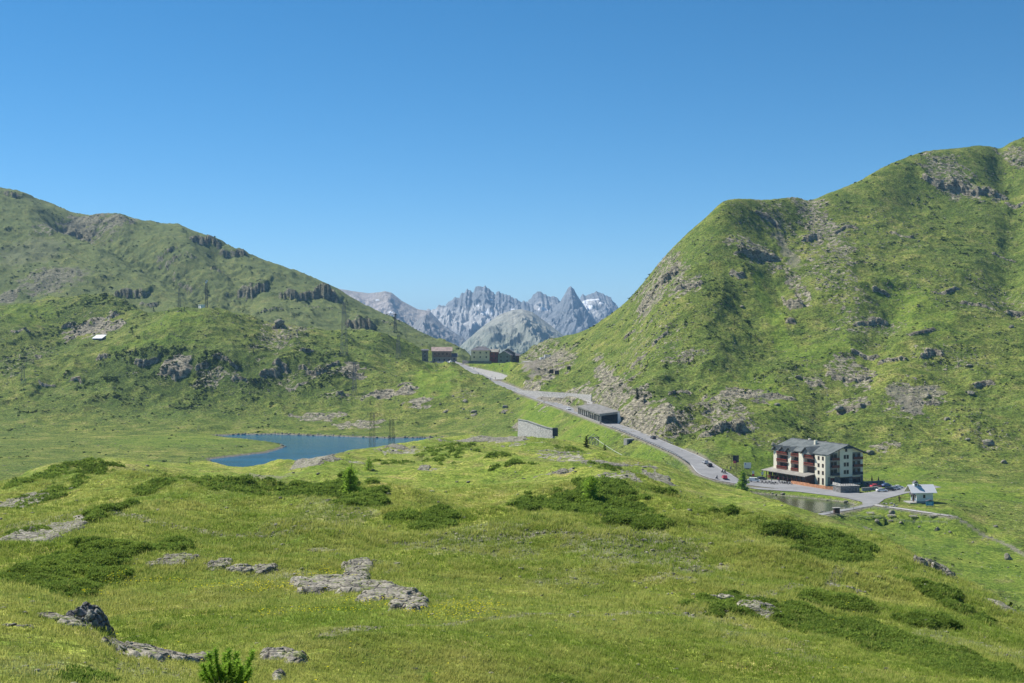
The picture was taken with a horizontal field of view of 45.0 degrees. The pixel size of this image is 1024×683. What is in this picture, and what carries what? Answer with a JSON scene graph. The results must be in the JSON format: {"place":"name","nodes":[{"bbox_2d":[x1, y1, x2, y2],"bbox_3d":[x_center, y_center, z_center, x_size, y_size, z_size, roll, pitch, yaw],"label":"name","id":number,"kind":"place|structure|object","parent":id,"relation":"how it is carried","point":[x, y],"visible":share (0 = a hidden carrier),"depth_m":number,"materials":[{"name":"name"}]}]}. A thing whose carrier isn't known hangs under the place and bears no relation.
{"place":"outdoors","nodes":[
{"label":"outdoors","id":0,"kind":"place"},
{"bbox_2d":[0,187,470,360],"bbox_3d":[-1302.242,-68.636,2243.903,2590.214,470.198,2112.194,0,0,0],"label":"mountainside","id":1,"kind":"structure","parent":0,"point":[142,254],"depth_m":1586.17,"materials":[{"name":"green plant"}]},
{"bbox_2d":[393,314,396,329],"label":"pylon","id":2,"kind":"object","parent":1,"relation":"on","point":[395,322],"visible":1,"depth_m":1443.61,"materials":[{"name":"metal"}]},
{"bbox_2d":[0,293,504,409],"bbox_3d":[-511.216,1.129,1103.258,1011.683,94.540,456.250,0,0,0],"label":"hillside","id":3,"kind":"structure","parent":0,"point":[217,333],"depth_m":962.89,"materials":[{"name":"green plant"}]},
{"bbox_2d":[19,366,26,379],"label":"pylon","id":4,"kind":"object","parent":3,"relation":"on","point":[22,377],"visible":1,"depth_m":908.61,"materials":[{"name":"metal"}]},
{"bbox_2d":[92,335,105,340],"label":"shelter","id":5,"kind":"object","parent":3,"relation":"on","point":[100,337],"visible":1,"depth_m":1015.46,"materials":[{"name":"stone"}]},
{"bbox_2d":[205,280,207,307],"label":"telecom mast","id":6,"kind":"object","parent":3,"relation":"on","point":[206,281],"visible":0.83,"depth_m":1074.52,"materials":[{"name":"metal"}]},
{"bbox_2d":[274,319,284,324],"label":"boulder","id":7,"kind":"object","parent":3,"relation":"on","point":[279,322],"visible":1,"depth_m":1062.35,"materials":[{"name":"stone"}]},
{"bbox_2d":[338,302,349,354],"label":"pylon","id":8,"kind":"object","parent":3,"relation":"on","point":[344,314],"visible":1,"depth_m":970.81,"materials":[{"name":"metal"}]},
{"bbox_2d":[352,364,357,393],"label":"pylon","id":9,"kind":"object","parent":3,"relation":"on","point":[353,375],"visible":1,"depth_m":904.50,"materials":[{"name":"metal"}]},
{"bbox_2d":[395,335,401,358],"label":"pylon","id":10,"kind":"object","parent":3,"relation":"on","point":[398,348],"visible":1,"depth_m":989.54,"materials":[{"name":"metal"}]},
{"bbox_2d":[421,349,428,361],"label":"tower house","id":11,"kind":"structure","parent":3,"relation":"on","point":[424,354],"depth_m":1081.98,"materials":[{"name":"stone"}]},
{"bbox_2d":[431,347,452,361],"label":"house","id":12,"kind":"structure","parent":3,"relation":"on","point":[440,354],"depth_m":1084.94,"materials":[{"name":"concrete"}]},
{"bbox_2d":[452,353,457,361],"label":"shed","id":13,"kind":"structure","parent":3,"relation":"on","point":[454,356],"depth_m":1085.10,"materials":[{"name":"metal"}]},
{"bbox_2d":[462,360,491,363],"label":"stone wall","id":14,"kind":"structure","parent":3,"relation":"on","point":[475,362],"depth_m":1038.14,"materials":[{"name":"grey stone"}]},
{"bbox_2d":[471,346,489,360],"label":"house","id":15,"kind":"structure","parent":3,"relation":"on","point":[480,353],"depth_m":1060.12,"materials":[{"name":"paint"}]},
{"bbox_2d":[490,349,499,362],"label":"house","id":16,"kind":"structure","parent":3,"relation":"on","point":[494,353],"depth_m":1062.02,"materials":[{"name":"brown wood"}]},
{"bbox_2d":[497,351,512,362],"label":"house","id":17,"kind":"structure","parent":3,"relation":"on","point":[505,356],"depth_m":1056.12,"materials":[{"name":"grey concrete"}]},
{"bbox_2d":[505,348,516,361],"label":"house","id":18,"kind":"structure","parent":3,"relation":"on","point":[513,353],"depth_m":1065.49,"materials":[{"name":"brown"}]},
{"bbox_2d":[210,434,426,466],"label":"lake","id":19,"kind":"structure","parent":0,"point":[301,446],"depth_m":712.16,"materials":[{"name":"liquid"}]},
{"bbox_2d":[340,289,442,326],"bbox_3d":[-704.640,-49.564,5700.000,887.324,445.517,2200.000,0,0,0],"label":"pale mountain","id":20,"kind":"structure","parent":0,"point":[388,303],"depth_m":6170.03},
{"bbox_2d":[412,314,465,346],"bbox_3d":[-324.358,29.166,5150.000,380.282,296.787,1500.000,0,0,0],"label":"spur","id":21,"kind":"structure","parent":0,"point":[429,325],"depth_m":5292.63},
{"bbox_2d":[471,367,506,378],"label":"lay by","id":22,"kind":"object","parent":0,"point":[492,374],"visible":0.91,"depth_m":980.81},
{"bbox_2d":[426,286,552,339],"bbox_3d":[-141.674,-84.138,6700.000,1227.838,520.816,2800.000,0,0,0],"label":"jagged mountain","id":23,"kind":"structure","parent":0,"point":[467,314],"depth_m":7149.00,"materials":[{"name":"grey stone"}]},
{"bbox_2d":[0,376,1023,611],"bbox_3d":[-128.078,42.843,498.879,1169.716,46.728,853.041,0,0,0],"label":"valley floor","id":24,"kind":"structure","parent":0,"point":[977,485],"depth_m":679.25,"materials":[{"name":"green plant"}]},
{"bbox_2d":[209,432,857,512],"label":"shore stones","id":25,"kind":"object","parent":24,"relation":"on","point":[845,501],"visible":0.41,"depth_m":775.57,"materials":[{"name":"grey stone"}]},
{"bbox_2d":[589,434,598,445],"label":"pylon","id":26,"kind":"object","parent":24,"relation":"on","point":[590,437],"visible":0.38,"depth_m":330.00,"materials":[{"name":"metal"}]},
{"bbox_2d":[733,455,738,462],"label":"road sign","id":27,"kind":"object","parent":24,"relation":"on","point":[735,458],"visible":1,"depth_m":531.56,"materials":[{"name":"metal"}]},
{"bbox_2d":[735,470,750,490],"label":"larch tree","id":28,"kind":"object","parent":24,"relation":"on","point":[741,483],"visible":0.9,"depth_m":472.53,"materials":[{"name":"green plant"}]},
{"bbox_2d":[744,463,750,468],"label":"signboard","id":29,"kind":"object","parent":24,"relation":"on","point":[747,465],"visible":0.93,"depth_m":531.15,"materials":[{"name":"white paint"}]},
{"bbox_2d":[832,507,840,513],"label":"information stand","id":30,"kind":"object","parent":24,"relation":"on","point":[836,510],"visible":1,"depth_m":415.10,"materials":[{"name":"brown wood"}]},
{"bbox_2d":[818,511,944,522],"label":"wooden fence","id":31,"kind":"object","parent":24,"relation":"on","point":[874,516],"visible":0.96,"depth_m":412.45,"materials":[{"name":"brown wood"}]},
{"bbox_2d":[841,507,957,518],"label":"wooden fence","id":32,"kind":"object","parent":24,"relation":"on","point":[902,511],"visible":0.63,"depth_m":417.24,"materials":[{"name":"brown wood"}]},
{"bbox_2d":[903,480,936,503],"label":"chapel","id":33,"kind":"structure","parent":24,"relation":"on","point":[920,493],"depth_m":442.90,"materials":[{"name":"paint"}]},
{"bbox_2d":[926,499,933,506],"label":"signboard","id":34,"kind":"object","parent":24,"relation":"on","point":[929,502],"visible":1,"depth_m":433.49,"materials":[{"name":"metal"}]},
{"bbox_2d":[1004,553,1011,559],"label":"boulder","id":35,"kind":"object","parent":24,"relation":"on","point":[1007,556],"visible":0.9,"depth_m":365.10,"materials":[{"name":"stone"}]},
{"bbox_2d":[0,434,1023,682],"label":"hill","id":36,"kind":"structure","parent":0,"point":[470,466],"depth_m":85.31,"materials":[{"name":"green plant"}]},
{"bbox_2d":[0,492,49,507],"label":"rock outcrop","id":37,"kind":"object","parent":36,"relation":"on","point":[13,500],"visible":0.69,"depth_m":122.97,"materials":[{"name":"stone"}]},
{"bbox_2d":[0,514,89,541],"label":"rock outcrop","id":38,"kind":"object","parent":36,"relation":"on","point":[24,535],"visible":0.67,"depth_m":76.48,"materials":[{"name":"stone"}]},
{"bbox_2d":[36,612,91,628],"bbox_3d":[-7.956,5.101,22.284,1.078,0.448,0.924,0,0,40],"label":"rock outcrop","id":39,"kind":"object","parent":36,"relation":"on","point":[65,619],"visible":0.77,"depth_m":22.14,"materials":[{"name":"stone"}]},
{"bbox_2d":[66,601,115,637],"bbox_3d":[-7.927,5.556,23.465,0.740,1.362,2.940,0,0,0],"label":"rock outcrop","id":40,"kind":"object","parent":36,"relation":"on","point":[95,615],"visible":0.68,"depth_m":22.90,"materials":[{"name":"grey stone"}]},
{"bbox_2d":[101,636,214,663],"bbox_3d":[-6.675,6.028,23.899,1.488,1.910,6.354,0,0,0],"label":"rock outcrop","id":41,"kind":"object","parent":36,"relation":"on","point":[139,650],"visible":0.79,"depth_m":22.57,"materials":[{"name":"stone"}]},
{"bbox_2d":[145,553,199,567],"bbox_3d":[-15.743,10.206,57.588,2.200,0.462,3.700,0,0,0],"label":"rock outcrop","id":42,"kind":"object","parent":36,"relation":"on","point":[181,556],"visible":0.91,"depth_m":57.11,"materials":[{"name":"stone"}]},
{"bbox_2d":[197,647,257,682],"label":"pine bush","id":43,"kind":"object","parent":36,"relation":"on","point":[227,671],"visible":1,"depth_m":18.56,"materials":[{"name":"green plant"}]},
{"bbox_2d":[205,557,278,575],"bbox_3d":[-12.787,10.408,56.851,4.539,0.510,3.168,0,0,38],"label":"rock outcrop","id":44,"kind":"object","parent":36,"relation":"on","point":[263,568],"visible":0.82,"depth_m":56.24,"materials":[{"name":"stone"}]},
{"bbox_2d":[271,668,286,679],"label":"rock outcrop","id":45,"kind":"object","parent":36,"relation":"on","point":[279,672],"visible":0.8,"depth_m":22.04,"materials":[{"name":"stone"}]},
{"bbox_2d":[258,646,309,663],"bbox_3d":[-4.568,6.306,24.621,1.180,0.436,1.840,0,0,0],"label":"rock outcrop","id":46,"kind":"object","parent":36,"relation":"on","point":[288,653],"visible":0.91,"depth_m":24.26,"materials":[{"name":"stone"}]},
{"bbox_2d":[289,454,342,470],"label":"rock outcrop","id":47,"kind":"object","parent":36,"relation":"on","point":[303,462],"visible":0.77,"depth_m":207.18,"materials":[{"name":"stone"}]},
{"bbox_2d":[307,547,333,551],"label":"rock outcrop","id":48,"kind":"object","parent":36,"relation":"on","point":[320,548],"visible":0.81,"depth_m":69.57,"materials":[{"name":"stone"}]},
{"bbox_2d":[339,465,363,493],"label":"larch tree","id":49,"kind":"object","parent":36,"relation":"on","point":[349,483],"visible":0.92,"depth_m":131.81,"materials":[{"name":"green plant"}]},
{"bbox_2d":[288,557,428,610],"bbox_3d":[-6.112,9.571,48.883,5.076,2.327,20.640,0,0,-17],"label":"rock outcrop","id":50,"kind":"object","parent":36,"relation":"on","point":[347,581],"visible":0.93,"depth_m":49.79,"materials":[{"name":"stone"}]},
{"bbox_2d":[361,456,375,469],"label":"larch tree","id":51,"kind":"object","parent":36,"relation":"on","point":[369,465],"visible":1,"depth_m":176.96,"materials":[{"name":"green plant"}]},
{"bbox_2d":[367,410,375,447],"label":"pylon","id":52,"kind":"object","parent":36,"relation":"on","point":[373,436],"visible":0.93,"depth_m":275.12,"materials":[{"name":"metal"}]},
{"bbox_2d":[388,417,397,444],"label":"pylon","id":53,"kind":"object","parent":36,"relation":"on","point":[390,424],"visible":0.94,"depth_m":274.79,"materials":[{"name":"metal"}]},
{"bbox_2d":[386,443,407,449],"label":"rock outcrop","id":54,"kind":"object","parent":36,"relation":"on","point":[397,446],"visible":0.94,"depth_m":255.86,"materials":[{"name":"stone"}]},
{"bbox_2d":[417,465,430,470],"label":"rock outcrop","id":55,"kind":"object","parent":36,"relation":"on","point":[425,467],"visible":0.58,"depth_m":193.94,"materials":[{"name":"stone"}]},
{"bbox_2d":[422,672,433,682],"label":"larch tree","id":56,"kind":"object","parent":36,"relation":"on","point":[429,677],"visible":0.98,"depth_m":25.22,"materials":[{"name":"green plant"}]},
{"bbox_2d":[28,558,853,682],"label":"yellow flowers","id":57,"kind":"object","parent":36,"relation":"on","point":[353,600],"visible":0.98,"depth_m":41.88,"materials":[{"name":"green plant"}]},
{"bbox_2d":[453,435,529,442],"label":"rock outcrop","id":58,"kind":"object","parent":36,"relation":"on","point":[497,439],"visible":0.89,"depth_m":282.00,"materials":[{"name":"stone"}]},
{"bbox_2d":[0,442,1023,682],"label":"juniper mats","id":59,"kind":"object","parent":36,"relation":"on","point":[841,545],"visible":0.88,"depth_m":70.19,"materials":[{"name":"green plant"}]},
{"bbox_2d":[0,439,1023,682],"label":"loose pebbles","id":60,"kind":"object","parent":36,"relation":"on","point":[544,532],"visible":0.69,"depth_m":72.11,"materials":[{"name":"stone"}]},
{"bbox_2d":[556,468,568,473],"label":"rock outcrop","id":61,"kind":"object","parent":36,"relation":"on","point":[562,471],"visible":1,"depth_m":165.12,"materials":[{"name":"stone"}]},
{"bbox_2d":[583,436,589,447],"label":"spruce tree","id":62,"kind":"object","parent":36,"relation":"on","point":[586,441],"visible":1,"depth_m":286.50,"materials":[{"name":"green plant"}]},
{"bbox_2d":[579,475,600,500],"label":"larch tree","id":63,"kind":"object","parent":36,"relation":"on","point":[589,483],"visible":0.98,"depth_m":111.88,"materials":[{"name":"green plant"}]},
{"bbox_2d":[578,460,628,466],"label":"rock outcrop","id":64,"kind":"object","parent":36,"relation":"on","point":[613,463],"visible":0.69,"depth_m":217.28,"materials":[{"name":"stone"}]},
{"bbox_2d":[643,472,674,485],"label":"rock outcrop","id":65,"kind":"object","parent":36,"relation":"on","point":[661,478],"visible":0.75,"depth_m":197.26,"materials":[{"name":"stone"}]},
{"bbox_2d":[712,593,781,618],"bbox_3d":[10.374,11.226,51.953,2.633,0.798,5.567,0,0,-17],"label":"rock outcrop","id":66,"kind":"object","parent":36,"relation":"on","point":[757,608],"visible":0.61,"depth_m":51.55,"materials":[{"name":"stone"}]},
{"bbox_2d":[913,555,956,578],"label":"rock outcrop","id":67,"kind":"object","parent":36,"relation":"on","point":[935,565],"visible":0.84,"depth_m":99.05,"materials":[{"name":"stone"}]},
{"bbox_2d":[985,598,1018,613],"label":"rock outcrop","id":68,"kind":"object","parent":36,"relation":"on","point":[1003,604],"visible":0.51,"depth_m":85.32,"materials":[{"name":"stone"}]},
{"bbox_2d":[460,309,563,354],"bbox_3d":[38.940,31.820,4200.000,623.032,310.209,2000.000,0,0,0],"label":"mountain","id":69,"kind":"structure","parent":0,"point":[520,331],"depth_m":4372.65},
{"bbox_2d":[0,0,1023,309],"label":"sky","id":70,"kind":"structure","parent":0,"point":[425,153],"materials":[{"name":"blue"}]},
{"bbox_2d":[545,286,597,335],"bbox_3d":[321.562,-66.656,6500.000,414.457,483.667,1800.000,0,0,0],"label":"pyramid peak","id":71,"kind":"structure","parent":0,"point":[570,314],"depth_m":6669.65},
{"bbox_2d":[526,291,617,322],"bbox_3d":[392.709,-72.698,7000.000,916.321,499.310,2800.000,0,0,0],"label":"snowy mountain","id":72,"kind":"structure","parent":0,"point":[598,306],"depth_m":7576.79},
{"bbox_2d":[455,361,870,498],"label":"road","id":73,"kind":"structure","parent":0,"point":[699,466],"depth_m":554.13,"materials":[{"name":"grey asphalt"}]},
{"bbox_2d":[577,404,620,423],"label":"avalanche gallery","id":74,"kind":"object","parent":73,"relation":"on","point":[604,412],"visible":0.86,"depth_m":684.16,"materials":[{"name":"concrete"}]},
{"bbox_2d":[448,361,797,490],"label":"road edge line","id":75,"kind":"object","parent":73,"relation":"on","point":[649,442],"visible":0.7,"depth_m":590.84,"materials":[{"name":"white paint"}]},
{"bbox_2d":[612,426,689,464],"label":"guard rail","id":76,"kind":"object","parent":73,"relation":"on","point":[651,442],"visible":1,"depth_m":583.05,"materials":[{"name":"metal"}]},
{"bbox_2d":[505,137,1023,460],"bbox_3d":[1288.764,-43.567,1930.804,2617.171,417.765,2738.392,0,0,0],"label":"mountainside","id":77,"kind":"structure","parent":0,"point":[762,304],"depth_m":801.95,"materials":[{"name":"green plant"}]},
{"bbox_2d":[0,137,1023,609],"bbox_3d":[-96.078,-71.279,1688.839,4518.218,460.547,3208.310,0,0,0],"label":"shrubs","id":78,"kind":"object","parent":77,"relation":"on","point":[142,353],"visible":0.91,"depth_m":913.71,"materials":[{"name":"green plant"}]},
{"bbox_2d":[0,147,1023,596],"bbox_3d":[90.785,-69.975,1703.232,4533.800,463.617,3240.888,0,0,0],"label":"scree stones","id":79,"kind":"object","parent":77,"relation":"on","point":[640,337],"visible":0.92,"depth_m":860.27,"materials":[{"name":"grey stone"}]},
{"bbox_2d":[515,354,519,362],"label":"shed","id":80,"kind":"structure","parent":77,"relation":"on","point":[517,357],"depth_m":1060.00,"materials":[{"name":"grey wood"}]},
{"bbox_2d":[518,419,557,438],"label":"retaining wall","id":81,"kind":"structure","parent":77,"relation":"on","point":[528,428],"depth_m":625.64,"materials":[{"name":"concrete"}]},
{"bbox_2d":[517,390,591,400],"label":"retaining wall","id":82,"kind":"structure","parent":77,"relation":"on","point":[586,397],"depth_m":804.00,"materials":[{"name":"concrete"}]},
{"bbox_2d":[624,438,633,444],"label":"culvert","id":83,"kind":"object","parent":77,"relation":"on","point":[627,441],"visible":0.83,"depth_m":605.19,"materials":[{"name":"concrete"}]},
{"bbox_2d":[635,388,639,398],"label":"spruce tree","id":84,"kind":"object","parent":77,"relation":"on","point":[637,394],"visible":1,"depth_m":674.65,"materials":[{"name":"green plant"}]},
{"bbox_2d":[835,406,843,411],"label":"boulder","id":85,"kind":"object","parent":77,"relation":"on","point":[839,408],"visible":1,"depth_m":647.15,"materials":[{"name":"stone"}]},
{"bbox_2d":[982,439,994,445],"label":"boulder","id":86,"kind":"object","parent":77,"relation":"on","point":[987,442],"visible":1,"depth_m":594.78,"materials":[{"name":"stone"}]},
{"bbox_2d":[758,494,851,511],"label":"pond","id":87,"kind":"structure","parent":0,"point":[812,505],"depth_m":450.14,"materials":[{"name":"liquid"}]},
{"bbox_2d":[747,479,938,506],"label":"hotel forecourt","id":88,"kind":"structure","parent":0,"point":[876,497],"depth_m":472.94,"materials":[{"name":"grey asphalt"}]},
{"bbox_2d":[749,477,759,481],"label":"van","id":89,"kind":"object","parent":88,"relation":"on","point":[751,479],"visible":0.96,"depth_m":507.73,"materials":[{"name":"white paint"}]},
{"bbox_2d":[791,481,832,489],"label":"terrace","id":90,"kind":"structure","parent":88,"relation":"on","point":[813,485],"depth_m":490.30,"materials":[{"name":"orange wood"}]},
{"bbox_2d":[761,438,868,485],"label":"hotel","id":91,"kind":"structure","parent":88,"relation":"on","point":[816,462],"depth_m":502.32,"materials":[{"name":"paint"}]},
{"bbox_2d":[840,477,848,483],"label":"ground floor window","id":92,"kind":"structure","parent":91,"relation":"in","point":[843,480],"depth_m":499.00,"materials":[{"name":"black glass"}]},
{"bbox_2d":[852,476,859,482],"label":"ground floor window","id":93,"kind":"structure","parent":91,"relation":"in","point":[854,479],"depth_m":501.32,"materials":[{"name":"black glass"}]},
{"bbox_2d":[832,482,859,492],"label":"stone terrace","id":94,"kind":"structure","parent":88,"relation":"on","point":[843,488],"depth_m":473.73,"materials":[{"name":"stone"}]},
{"bbox_2d":[861,486,878,490],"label":"garden wall","id":95,"kind":"structure","parent":88,"relation":"on","point":[868,488],"depth_m":480.65,"materials":[{"name":"stone"}]},
{"bbox_2d":[863,480,884,484],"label":"garden wall","id":96,"kind":"structure","parent":88,"relation":"on","point":[877,482],"depth_m":499.38,"materials":[{"name":"stone"}]},
{"bbox_2d":[875,488,887,491],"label":"car","id":97,"kind":"object","parent":88,"relation":"on","point":[880,489],"visible":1,"depth_m":474.57,"materials":[{"name":"white paint"}]},
{"bbox_2d":[881,483,891,486],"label":"car","id":98,"kind":"object","parent":88,"relation":"on","point":[885,484],"visible":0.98,"depth_m":491.31,"materials":[{"name":"blue paint"}]},
{"bbox_2d":[819,503,874,514],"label":"pond path","id":99,"kind":"structure","parent":0,"point":[857,507],"depth_m":427.45,"materials":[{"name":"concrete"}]},
{"bbox_2d":[875,504,952,515],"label":"chapel path","id":100,"kind":"structure","parent":0,"point":[911,510],"depth_m":422.42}
]}

